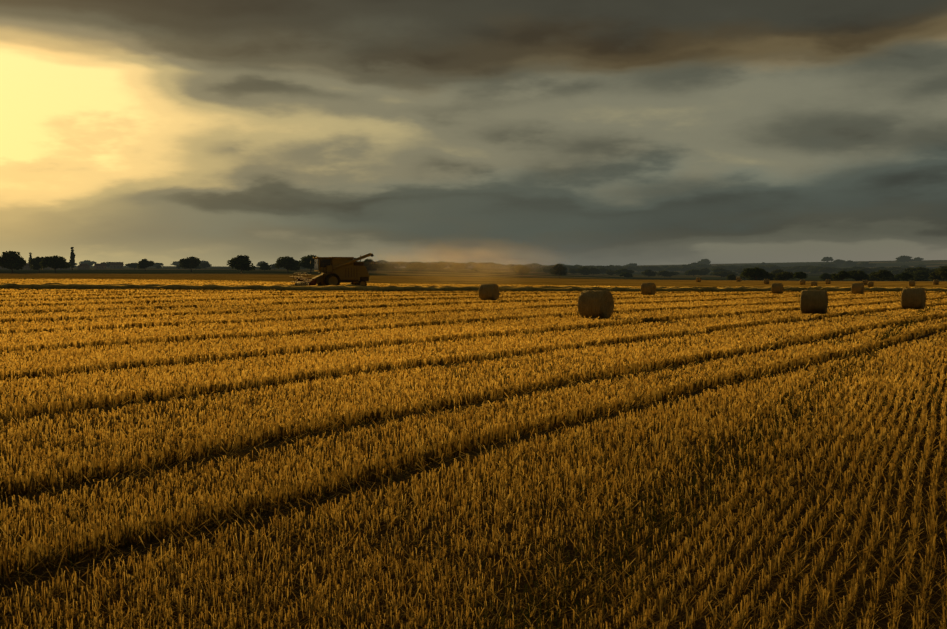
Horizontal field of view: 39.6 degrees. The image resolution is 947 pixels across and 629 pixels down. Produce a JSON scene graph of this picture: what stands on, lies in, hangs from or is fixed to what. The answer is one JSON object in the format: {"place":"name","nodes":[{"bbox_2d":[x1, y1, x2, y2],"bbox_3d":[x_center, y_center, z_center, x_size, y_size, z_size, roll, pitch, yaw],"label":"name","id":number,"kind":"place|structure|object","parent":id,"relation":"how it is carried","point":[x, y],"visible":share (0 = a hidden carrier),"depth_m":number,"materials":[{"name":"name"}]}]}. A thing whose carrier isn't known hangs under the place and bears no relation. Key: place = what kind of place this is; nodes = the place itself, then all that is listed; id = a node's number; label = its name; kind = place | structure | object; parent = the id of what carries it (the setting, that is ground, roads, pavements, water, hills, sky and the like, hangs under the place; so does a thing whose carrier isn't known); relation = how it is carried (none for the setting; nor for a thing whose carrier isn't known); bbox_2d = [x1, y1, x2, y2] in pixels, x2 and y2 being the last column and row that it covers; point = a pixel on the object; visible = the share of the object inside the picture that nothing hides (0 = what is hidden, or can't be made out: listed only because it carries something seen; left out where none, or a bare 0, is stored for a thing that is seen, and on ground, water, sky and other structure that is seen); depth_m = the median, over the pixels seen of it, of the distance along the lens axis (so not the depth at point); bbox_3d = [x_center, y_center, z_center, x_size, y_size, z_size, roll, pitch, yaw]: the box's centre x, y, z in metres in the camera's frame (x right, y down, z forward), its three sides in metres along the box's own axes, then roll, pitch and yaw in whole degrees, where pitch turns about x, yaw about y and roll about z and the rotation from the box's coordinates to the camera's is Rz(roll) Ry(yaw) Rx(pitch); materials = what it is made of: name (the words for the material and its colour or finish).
{"place":"outdoors","nodes":[
{"label":"outdoors","id":0,"kind":"place"},
{"bbox_2d":[0,260,946,628],"bbox_3d":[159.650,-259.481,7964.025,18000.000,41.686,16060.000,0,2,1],"label":"field ground","id":1,"kind":"structure","parent":0,"point":[402,276],"depth_m":10.48,"materials":[{"name":"brown soil"}]},
{"bbox_2d":[0,251,26,272],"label":"tree","id":2,"kind":"object","parent":1,"relation":"on","point":[12,260],"visible":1,"depth_m":581.60,"materials":[{"name":"green plant"}]},
{"bbox_2d":[19,263,31,269],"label":"house","id":3,"kind":"structure","parent":1,"relation":"on","point":[26,267],"depth_m":1114.05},
{"bbox_2d":[28,256,46,271],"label":"tree","id":4,"kind":"object","parent":1,"relation":"on","point":[35,262],"visible":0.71,"depth_m":662.00,"materials":[{"name":"green plant"}]},
{"bbox_2d":[40,255,70,272],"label":"tree","id":5,"kind":"object","parent":1,"relation":"on","point":[55,262],"visible":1,"depth_m":607.55,"materials":[{"name":"green plant"}]},
{"bbox_2d":[69,247,74,269],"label":"tree","id":6,"kind":"object","parent":1,"relation":"on","point":[72,258],"visible":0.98,"depth_m":859.45,"materials":[{"name":"green plant"}]},
{"bbox_2d":[77,263,89,269],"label":"house","id":7,"kind":"structure","parent":1,"relation":"on","point":[85,266],"depth_m":1146.40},
{"bbox_2d":[79,260,96,263],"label":"tree","id":8,"kind":"object","parent":1,"relation":"on","point":[86,261],"visible":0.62,"depth_m":2258.43,"materials":[{"name":"green plant"}]},
{"bbox_2d":[94,263,105,268],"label":"house","id":9,"kind":"structure","parent":1,"relation":"on","point":[99,266],"depth_m":1247.60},
{"bbox_2d":[110,262,123,268],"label":"house","id":10,"kind":"structure","parent":1,"relation":"on","point":[116,265],"depth_m":1346.88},
{"bbox_2d":[125,263,137,269],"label":"tree","id":11,"kind":"object","parent":1,"relation":"on","point":[133,265],"visible":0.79,"depth_m":1122.68,"materials":[{"name":"green plant"}]},
{"bbox_2d":[137,258,154,270],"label":"tree","id":12,"kind":"object","parent":1,"relation":"on","point":[143,263],"visible":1,"depth_m":774.11,"materials":[{"name":"green plant"}]},
{"bbox_2d":[179,256,200,271],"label":"tree","id":13,"kind":"object","parent":1,"relation":"on","point":[191,262],"visible":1,"depth_m":700.61,"materials":[{"name":"green plant"}]},
{"bbox_2d":[199,262,210,268],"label":"tree","id":14,"kind":"object","parent":1,"relation":"on","point":[204,265],"visible":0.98,"depth_m":1220.72,"materials":[{"name":"green plant"}]},
{"bbox_2d":[226,255,255,273],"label":"tree","id":15,"kind":"object","parent":1,"relation":"on","point":[241,262],"visible":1,"depth_m":588.99,"materials":[{"name":"green plant"}]},
{"bbox_2d":[259,263,270,271],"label":"tree","id":16,"kind":"object","parent":1,"relation":"on","point":[264,266],"visible":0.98,"depth_m":768.80,"materials":[{"name":"green plant"}]},
{"bbox_2d":[275,256,299,272],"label":"tree","id":17,"kind":"object","parent":1,"relation":"on","point":[289,263],"visible":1,"depth_m":630.70,"materials":[{"name":"green plant"}]},
{"bbox_2d":[299,255,315,272],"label":"tree","id":18,"kind":"object","parent":1,"relation":"on","point":[305,262],"visible":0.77,"depth_m":650.55,"materials":[{"name":"green plant"}]},
{"bbox_2d":[290,253,373,285],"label":"combine harvester","id":19,"kind":"object","parent":1,"relation":"on","point":[336,271],"visible":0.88,"depth_m":149.00,"materials":[{"name":"orange metal"}]},
{"bbox_2d":[357,259,378,270],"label":"tree","id":20,"kind":"object","parent":1,"relation":"on","point":[370,264],"depth_m":694.92,"materials":[{"name":"green plant"}]},
{"bbox_2d":[377,263,385,270],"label":"tree","id":21,"kind":"object","parent":1,"relation":"on","point":[381,265],"depth_m":894.63,"materials":[{"name":"green plant"}]},
{"bbox_2d":[391,262,404,267],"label":"tree","id":22,"kind":"object","parent":1,"relation":"on","point":[397,265],"depth_m":1479.04,"materials":[{"name":"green plant"}]},
{"bbox_2d":[413,262,429,267],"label":"tree","id":23,"kind":"object","parent":1,"relation":"on","point":[422,263],"depth_m":1304.97,"materials":[{"name":"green plant"}]},
{"bbox_2d":[429,264,442,269],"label":"tree","id":24,"kind":"object","parent":1,"relation":"on","point":[436,266],"depth_m":1104.21,"materials":[{"name":"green plant"}]},
{"bbox_2d":[448,263,464,270],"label":"tree","id":25,"kind":"object","parent":1,"relation":"on","point":[455,265],"depth_m":1145.07,"materials":[{"name":"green plant"}]},
{"bbox_2d":[466,262,475,267],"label":"tree","id":26,"kind":"object","parent":1,"relation":"on","point":[472,265],"depth_m":2559.63,"materials":[{"name":"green plant"}]},
{"bbox_2d":[0,279,946,628],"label":"stubble","id":27,"kind":"object","parent":1,"relation":"on","point":[398,355],"visible":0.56,"depth_m":15.04,"materials":[{"name":"yellow plant"}]},
{"bbox_2d":[0,306,946,628],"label":"loose straw","id":28,"kind":"object","parent":1,"relation":"on","point":[508,558],"visible":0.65,"depth_m":10.41,"materials":[{"name":"yellow plant"}]},
{"bbox_2d":[0,280,946,581],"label":"straw swaths","id":29,"kind":"object","parent":1,"relation":"on","point":[170,456],"visible":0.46,"depth_m":23.05,"materials":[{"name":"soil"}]},
{"bbox_2d":[0,289,946,628],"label":"weeds","id":30,"kind":"object","parent":1,"relation":"on","point":[640,537],"visible":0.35,"depth_m":10.45,"materials":[{"name":"plant"}]},
{"bbox_2d":[0,283,946,291],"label":"field","id":31,"kind":"structure","parent":1,"relation":"on","point":[349,287],"depth_m":140.90,"materials":[{"name":"plant"}]},
{"bbox_2d":[475,262,489,267],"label":"tree","id":32,"kind":"object","parent":1,"relation":"on","point":[480,265],"depth_m":1839.37,"materials":[{"name":"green plant"}]},
{"bbox_2d":[478,282,499,299],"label":"bale","id":33,"kind":"object","parent":1,"relation":"on","point":[490,291],"visible":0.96,"depth_m":92.56},
{"bbox_2d":[488,263,501,268],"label":"tree","id":34,"kind":"object","parent":1,"relation":"on","point":[493,265],"depth_m":2617.38,"materials":[{"name":"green plant"}]},
{"bbox_2d":[509,265,528,269],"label":"tree","id":35,"kind":"object","parent":1,"relation":"on","point":[515,267],"depth_m":1207.56,"materials":[{"name":"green plant"}]},
{"bbox_2d":[515,265,529,275],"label":"tree","id":36,"kind":"object","parent":1,"relation":"on","point":[523,269],"depth_m":797.47,"materials":[{"name":"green plant"}]},
{"bbox_2d":[542,267,552,273],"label":"tree","id":37,"kind":"object","parent":1,"relation":"on","point":[549,269],"depth_m":1222.94,"materials":[{"name":"green plant"}]},
{"bbox_2d":[551,264,567,277],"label":"tree","id":38,"kind":"object","parent":1,"relation":"on","point":[559,269],"depth_m":756.47,"materials":[{"name":"green plant"}]},
{"bbox_2d":[568,268,576,273],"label":"tree","id":39,"kind":"object","parent":1,"relation":"on","point":[572,271],"visible":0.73,"depth_m":1225.04,"materials":[{"name":"green plant"}]},
{"bbox_2d":[575,267,591,275],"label":"tree","id":40,"kind":"object","parent":1,"relation":"on","point":[584,270],"visible":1,"depth_m":1130.56,"materials":[{"name":"green plant"}]},
{"bbox_2d":[589,267,600,275],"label":"tree","id":41,"kind":"object","parent":1,"relation":"on","point":[594,270],"visible":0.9,"depth_m":1208.14,"materials":[{"name":"green plant"}]},
{"bbox_2d":[576,287,615,319],"bbox_3d":[5.085,-0.422,54.680,1.504,1.498,1.532,1,2,32],"label":"bale","id":42,"kind":"object","parent":1,"relation":"on","point":[595,303],"visible":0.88,"depth_m":54.27},
{"bbox_2d":[598,268,610,274],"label":"tree","id":43,"kind":"object","parent":1,"relation":"on","point":[603,270],"visible":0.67,"depth_m":1396.16,"materials":[{"name":"green plant"}]},
{"bbox_2d":[596,266,612,269],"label":"tree","id":44,"kind":"object","parent":1,"relation":"on","point":[607,267],"visible":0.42,"depth_m":1849.85,"materials":[{"name":"green plant"}]},
{"bbox_2d":[614,268,634,274],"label":"tree","id":45,"kind":"object","parent":1,"relation":"on","point":[620,271],"visible":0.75,"depth_m":1125.47,"materials":[{"name":"green plant"}]},
{"bbox_2d":[620,272,632,277],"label":"tree","id":46,"kind":"object","parent":1,"relation":"on","point":[626,274],"visible":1,"depth_m":894.53,"materials":[{"name":"green plant"}]},
{"bbox_2d":[623,263,636,265],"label":"tree","id":47,"kind":"object","parent":1,"relation":"on","point":[632,264],"visible":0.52,"depth_m":2659.46,"materials":[{"name":"green plant"}]},
{"bbox_2d":[640,282,656,294],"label":"bale","id":48,"kind":"object","parent":1,"relation":"on","point":[647,288],"visible":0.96,"depth_m":128.66},
{"bbox_2d":[641,269,656,277],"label":"tree","id":49,"kind":"object","parent":1,"relation":"on","point":[649,273],"visible":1,"depth_m":1053.64,"materials":[{"name":"green plant"}]},
{"bbox_2d":[637,266,661,270],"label":"tree","id":50,"kind":"object","parent":1,"relation":"on","point":[643,268],"visible":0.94,"depth_m":2057.57,"materials":[{"name":"green plant"}]},
{"bbox_2d":[657,270,671,277],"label":"tree","id":51,"kind":"object","parent":1,"relation":"on","point":[664,273],"visible":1,"depth_m":1079.22,"materials":[{"name":"green plant"}]},
{"bbox_2d":[667,266,681,271],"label":"tree","id":52,"kind":"object","parent":1,"relation":"on","point":[672,268],"visible":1,"depth_m":2031.02,"materials":[{"name":"green plant"}]},
{"bbox_2d":[679,266,688,271],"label":"tree","id":53,"kind":"object","parent":1,"relation":"on","point":[684,268],"visible":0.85,"depth_m":2064.54,"materials":[{"name":"green plant"}]},
{"bbox_2d":[684,269,702,276],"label":"tree","id":54,"kind":"object","parent":1,"relation":"on","point":[693,272],"visible":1,"depth_m":1233.12,"materials":[{"name":"green plant"}]},
{"bbox_2d":[695,264,711,266],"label":"tree","id":55,"kind":"object","parent":1,"relation":"on","point":[701,265],"visible":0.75,"depth_m":2255.11,"materials":[{"name":"green plant"}]},
{"bbox_2d":[698,260,709,264],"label":"tree","id":56,"kind":"object","parent":1,"relation":"on","point":[706,262],"visible":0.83,"depth_m":3052.99,"materials":[{"name":"green plant"}]},
{"bbox_2d":[700,268,709,275],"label":"tree","id":57,"kind":"object","parent":1,"relation":"on","point":[706,270],"visible":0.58,"depth_m":1375.12,"materials":[{"name":"green plant"}]},
{"bbox_2d":[710,265,727,269],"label":"tree","id":58,"kind":"object","parent":1,"relation":"on","point":[723,267],"visible":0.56,"depth_m":1960.23,"materials":[{"name":"green plant"}]},
{"bbox_2d":[712,271,729,277],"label":"tree","id":59,"kind":"object","parent":1,"relation":"on","point":[722,273],"visible":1,"depth_m":1055.80,"materials":[{"name":"green plant"}]},
{"bbox_2d":[711,268,730,272],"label":"tree","id":60,"kind":"object","parent":1,"relation":"on","point":[717,270],"visible":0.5,"depth_m":1287.91,"materials":[{"name":"green plant"}]},
{"bbox_2d":[726,274,735,279],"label":"tree","id":61,"kind":"object","parent":1,"relation":"on","point":[731,277],"visible":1,"depth_m":681.01,"materials":[{"name":"green plant"}]},
{"bbox_2d":[725,266,737,270],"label":"tree","id":62,"kind":"object","parent":1,"relation":"on","point":[731,268],"visible":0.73,"depth_m":2009.35,"materials":[{"name":"green plant"}]},
{"bbox_2d":[741,267,770,279],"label":"tree","id":63,"kind":"object","parent":1,"relation":"on","point":[756,272],"visible":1,"depth_m":527.72,"materials":[{"name":"green plant"}]},
{"bbox_2d":[748,277,765,279],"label":"tree","id":64,"kind":"object","parent":1,"relation":"on","point":[760,278],"visible":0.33,"depth_m":591.80,"materials":[{"name":"green plant"}]},
{"bbox_2d":[762,273,775,280],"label":"tree","id":65,"kind":"object","parent":1,"relation":"on","point":[770,278],"visible":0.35,"depth_m":595.41,"materials":[{"name":"green plant"}]},
{"bbox_2d":[764,265,780,271],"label":"tree","id":66,"kind":"object","parent":1,"relation":"on","point":[769,268],"visible":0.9,"depth_m":1897.13,"materials":[{"name":"green plant"}]},
{"bbox_2d":[771,283,783,293],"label":"bale","id":67,"kind":"object","parent":1,"relation":"on","point":[777,288],"visible":0.94,"depth_m":143.14},
{"bbox_2d":[771,269,783,273],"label":"tree","id":68,"kind":"object","parent":1,"relation":"on","point":[776,271],"visible":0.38,"depth_m":874.22,"materials":[{"name":"green plant"}]},
{"bbox_2d":[773,271,795,280],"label":"tree","id":69,"kind":"object","parent":1,"relation":"on","point":[785,276],"visible":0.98,"depth_m":560.58,"materials":[{"name":"green plant"}]},
{"bbox_2d":[793,271,807,279],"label":"tree","id":70,"kind":"object","parent":1,"relation":"on","point":[800,275],"visible":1,"depth_m":520.14,"materials":[{"name":"green plant"}]},
{"bbox_2d":[799,279,805,284],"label":"bale","id":71,"kind":"object","parent":1,"relation":"on","point":[802,282],"visible":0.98,"depth_m":323.75},
{"bbox_2d":[798,288,830,314],"bbox_3d":[16.384,-0.617,63.289,1.552,1.446,1.460,1,2,22],"label":"bale","id":72,"kind":"object","parent":1,"relation":"on","point":[815,301],"visible":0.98,"depth_m":62.85},
{"bbox_2d":[819,273,832,280],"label":"tree","id":73,"kind":"object","parent":1,"relation":"on","point":[824,276],"visible":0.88,"depth_m":646.83,"materials":[{"name":"green plant"}]},
{"bbox_2d":[818,263,836,266],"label":"tree","id":74,"kind":"object","parent":1,"relation":"on","point":[827,265],"visible":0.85,"depth_m":2357.89,"materials":[{"name":"green plant"}]},
{"bbox_2d":[821,257,833,262],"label":"tree","id":75,"kind":"object","parent":1,"relation":"on","point":[827,259],"visible":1,"depth_m":3020.67,"materials":[{"name":"green plant"}]},
{"bbox_2d":[832,259,844,265],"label":"tree","id":76,"kind":"object","parent":1,"relation":"on","point":[838,262],"visible":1,"depth_m":2715.87,"materials":[{"name":"green plant"}]},
{"bbox_2d":[831,271,851,280],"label":"tree","id":77,"kind":"object","parent":1,"relation":"on","point":[842,274],"visible":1,"depth_m":499.41,"materials":[{"name":"green plant"}]},
{"bbox_2d":[843,260,857,265],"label":"tree","id":78,"kind":"object","parent":1,"relation":"on","point":[849,263],"visible":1,"depth_m":2590.54,"materials":[{"name":"green plant"}]},
{"bbox_2d":[845,270,869,280],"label":"tree","id":79,"kind":"object","parent":1,"relation":"on","point":[858,275],"visible":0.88,"depth_m":552.10,"materials":[{"name":"green plant"}]},
{"bbox_2d":[851,282,863,293],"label":"bale","id":80,"kind":"object","parent":1,"relation":"on","point":[857,288],"visible":0.94,"depth_m":147.17},
{"bbox_2d":[856,261,876,267],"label":"tree","id":81,"kind":"object","parent":1,"relation":"on","point":[865,264],"visible":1,"depth_m":2382.75,"materials":[{"name":"green plant"}]},
{"bbox_2d":[868,282,873,286],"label":"bale","id":82,"kind":"object","parent":1,"relation":"on","point":[870,284],"visible":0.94,"depth_m":286.40},
{"bbox_2d":[865,272,882,280],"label":"tree","id":83,"kind":"object","parent":1,"relation":"on","point":[872,277],"visible":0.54,"depth_m":614.78,"materials":[{"name":"green plant"}]},
{"bbox_2d":[873,270,892,280],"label":"tree","id":84,"kind":"object","parent":1,"relation":"on","point":[883,275],"visible":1,"depth_m":529.91,"materials":[{"name":"green plant"}]},
{"bbox_2d":[888,275,899,280],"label":"tree","id":85,"kind":"object","parent":1,"relation":"on","point":[892,278],"visible":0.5,"depth_m":590.24,"materials":[{"name":"green plant"}]},
{"bbox_2d":[891,270,900,274],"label":"tree","id":86,"kind":"object","parent":1,"relation":"on","point":[894,272],"visible":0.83,"depth_m":1331.40,"materials":[{"name":"green plant"}]},
{"bbox_2d":[894,272,914,280],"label":"tree","id":87,"kind":"object","parent":1,"relation":"on","point":[905,276],"visible":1,"depth_m":533.93,"materials":[{"name":"green plant"}]},
{"bbox_2d":[895,255,914,262],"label":"tree","id":88,"kind":"object","parent":1,"relation":"on","point":[903,259],"visible":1,"depth_m":2802.32,"materials":[{"name":"green plant"}]},
{"bbox_2d":[909,280,915,285],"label":"bale","id":89,"kind":"object","parent":1,"relation":"on","point":[912,283],"visible":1,"depth_m":303.52},
{"bbox_2d":[899,286,927,309],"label":"bale","id":90,"kind":"object","parent":1,"relation":"on","point":[913,298],"visible":0.88,"depth_m":76.62},
{"bbox_2d":[901,267,929,277],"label":"tree","id":91,"kind":"object","parent":1,"relation":"on","point":[909,270],"visible":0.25,"depth_m":755.07,"materials":[{"name":"green plant"}]},
{"bbox_2d":[904,270,930,280],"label":"tree","id":92,"kind":"object","parent":1,"relation":"on","point":[921,272],"visible":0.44,"depth_m":646.38,"materials":[{"name":"green plant"}]},
{"bbox_2d":[909,275,929,280],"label":"tree","id":93,"kind":"object","parent":1,"relation":"on","point":[918,278],"visible":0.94,"depth_m":608.28,"materials":[{"name":"green plant"}]},
{"bbox_2d":[933,279,938,284],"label":"bale","id":94,"kind":"object","parent":1,"relation":"on","point":[936,282],"visible":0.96,"depth_m":323.09},
{"bbox_2d":[928,269,946,280],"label":"tree","id":95,"kind":"object","parent":1,"relation":"on","point":[933,275],"visible":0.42,"depth_m":537.62,"materials":[{"name":"green plant"}]},
{"bbox_2d":[929,265,946,272],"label":"tree","id":96,"kind":"object","parent":1,"relation":"on","point":[935,269],"visible":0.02,"depth_m":752.34,"materials":[{"name":"green plant"}]},
{"bbox_2d":[935,267,946,277],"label":"tree","id":97,"kind":"object","parent":1,"relation":"on","point":[942,272],"visible":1,"depth_m":502.61,"materials":[{"name":"green plant"}]},
{"bbox_2d":[0,0,946,285],"label":"sky","id":98,"kind":"structure","parent":0,"point":[506,132],"materials":[{"name":"grey"}]}
]}

